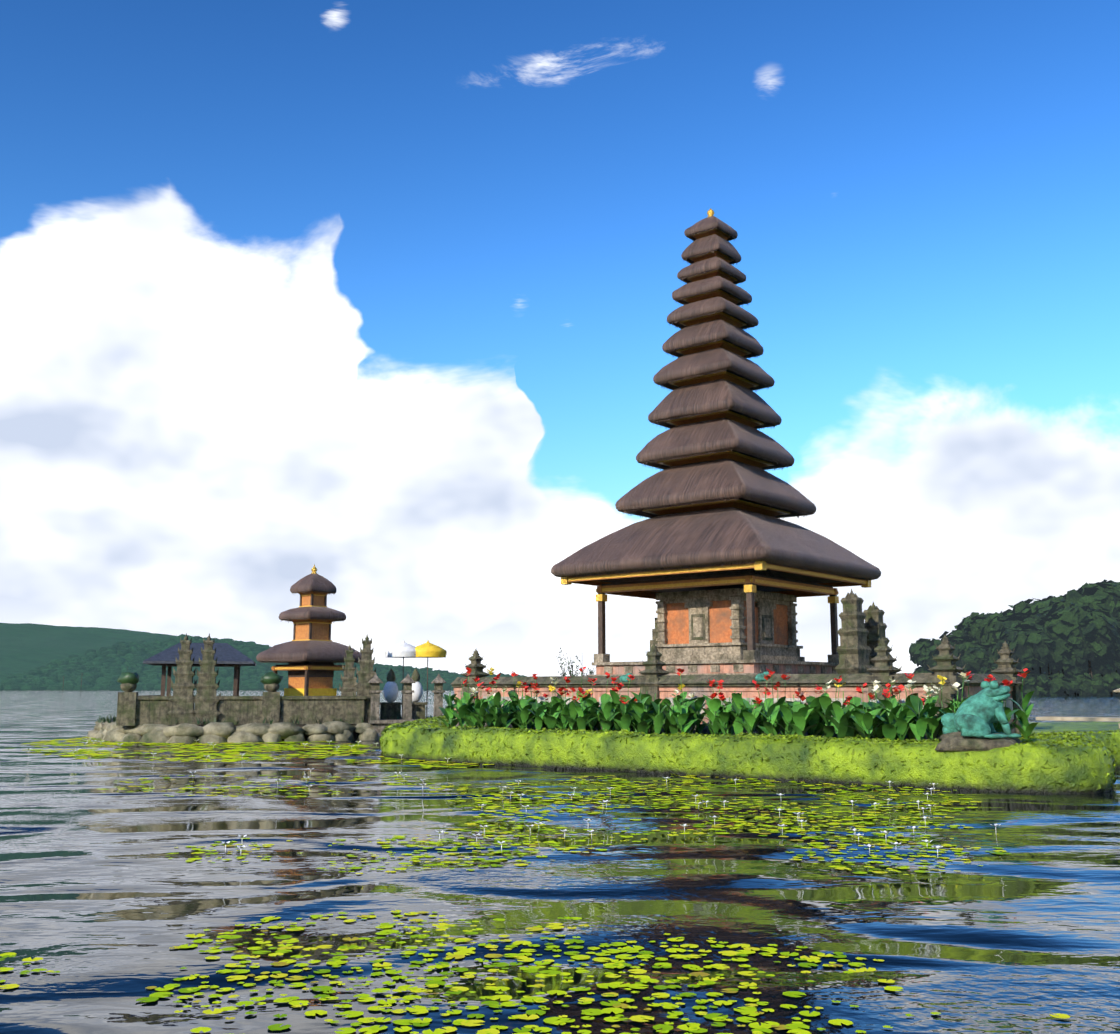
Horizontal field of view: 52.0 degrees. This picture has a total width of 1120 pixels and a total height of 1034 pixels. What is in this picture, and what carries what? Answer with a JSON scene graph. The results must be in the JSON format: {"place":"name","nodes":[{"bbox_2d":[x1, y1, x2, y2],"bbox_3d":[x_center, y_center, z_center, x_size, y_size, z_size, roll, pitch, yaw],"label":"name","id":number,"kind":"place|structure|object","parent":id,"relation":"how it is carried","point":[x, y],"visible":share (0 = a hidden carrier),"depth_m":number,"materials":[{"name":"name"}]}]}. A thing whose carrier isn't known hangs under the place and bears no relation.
{"place":"outdoors","nodes":[
{"label":"outdoors","id":0,"kind":"place"},
{"bbox_2d":[0,623,530,689],"bbox_3d":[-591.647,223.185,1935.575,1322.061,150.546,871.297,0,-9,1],"label":"shore hills","id":1,"kind":"structure","parent":0,"point":[40,657],"depth_m":1701.02,"materials":[{"name":"green plant"}]},
{"bbox_2d":[0,690,1119,1033],"bbox_3d":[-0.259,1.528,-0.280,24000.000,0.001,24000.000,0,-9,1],"label":"lake water","id":2,"kind":"structure","parent":0,"point":[106,904],"depth_m":8.87,"materials":[{"name":"blue liquid"}]},
{"bbox_2d":[87,633,430,742],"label":"island platform","id":3,"kind":"structure","parent":2,"relation":"in","point":[271,715],"depth_m":34.95,"materials":[{"name":"stone"}]},
{"bbox_2d":[143,643,255,695],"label":"pavilion","id":4,"kind":"structure","parent":3,"relation":"on","point":[227,654],"depth_m":37.12,"materials":[{"name":"stone"}]},
{"bbox_2d":[256,564,360,695],"bbox_3d":[-8.509,4.274,39.344,2.662,5.366,2.686,-7,-11,39],"label":"small pagoda","id":5,"kind":"object","parent":3,"relation":"on","point":[311,653],"visible":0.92,"depth_m":38.89,"materials":[{"name":"brown wood"}]},
{"bbox_2d":[368,674,445,739],"bbox_3d":[-4.983,6.322,37.610,2.800,2.360,3.400,2,-9,-13],"label":"gate post","id":6,"kind":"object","parent":3,"relation":"on","point":[375,720],"depth_m":36.10,"materials":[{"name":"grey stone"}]},
{"bbox_2d":[380,640,419,718],"bbox_3d":[-5.232,5.331,37.801,1.390,2.577,1.260,2,-9,-13],"label":"white umbrella","id":7,"kind":"object","parent":6,"relation":"on","point":[390,708],"visible":0.94,"depth_m":37.40,"materials":[{"name":"fabric"}]},
{"bbox_2d":[411,640,446,718],"bbox_3d":[-4.439,5.342,37.890,1.390,2.582,1.260,2,-9,-13],"label":"yellow umbrella statue","id":8,"kind":"object","parent":6,"relation":"on","point":[427,650],"visible":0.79,"depth_m":37.51,"materials":[{"name":"fabric"}]},
{"bbox_2d":[0,738,1070,1033],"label":"lily pads","id":9,"kind":"object","parent":2,"relation":"on","point":[560,1020],"visible":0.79,"depth_m":6.87,"materials":[{"name":"green plant"}]},
{"bbox_2d":[908,579,1119,694],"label":"headland forest trees","id":10,"kind":"object","parent":2,"relation":"on","point":[1068,643],"visible":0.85,"depth_m":302.66,"materials":[{"name":"green plant"}]},
{"bbox_2d":[0,0,1119,676],"label":"sky","id":11,"kind":"structure","parent":0,"point":[376,295],"materials":[{"name":"blue"}]},
{"bbox_2d":[533,716,1119,740],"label":"island ground","id":12,"kind":"structure","parent":0,"point":[1056,718],"depth_m":33.85,"materials":[{"name":"soil"}]},
{"bbox_2d":[556,648,594,675],"bbox_3d":[0.475,4.550,30.835,1.076,2.111,1.362,-2,-9,11],"label":"twiggy shrub","id":13,"kind":"object","parent":12,"relation":"on","point":[572,673],"visible":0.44,"depth_m":30.59,"materials":[{"name":"white plant"}]},
{"bbox_2d":[551,208,880,675],"bbox_3d":[4.236,-1.589,31.241,6.560,14.358,6.567,-7,-11,39],"label":"pagoda","id":14,"kind":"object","parent":12,"relation":"on","point":[720,560],"visible":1,"depth_m":29.95,"materials":[{"name":"brown wood"}]},
{"bbox_2d":[451,589,1024,740],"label":"temple wall","id":15,"kind":"structure","parent":12,"relation":"on","point":[863,650],"depth_m":25.35,"materials":[{"name":"grey stone"}]},
{"bbox_2d":[438,667,1038,739],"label":"canna plants","id":16,"kind":"object","parent":12,"relation":"on","point":[912,717],"visible":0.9,"depth_m":23.00,"materials":[{"name":"green plant"}]},
{"bbox_2d":[379,715,1119,793],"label":"grassy bank","id":17,"kind":"structure","parent":12,"relation":"on","point":[1069,762],"depth_m":20.03,"materials":[{"name":"green plant"}]},
{"bbox_2d":[935,681,1020,751],"bbox_3d":[6.628,3.211,18.275,1.374,1.205,1.011,-2,-9,11],"label":"frog statue","id":18,"kind":"object","parent":12,"relation":"on","point":[968,726],"visible":0.96,"depth_m":18.02,"materials":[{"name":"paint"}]},
{"bbox_2d":[1016,722,1119,733],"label":"wall","id":19,"kind":"structure","parent":12,"relation":"on","point":[1040,727],"depth_m":27.70,"materials":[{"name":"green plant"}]}
]}

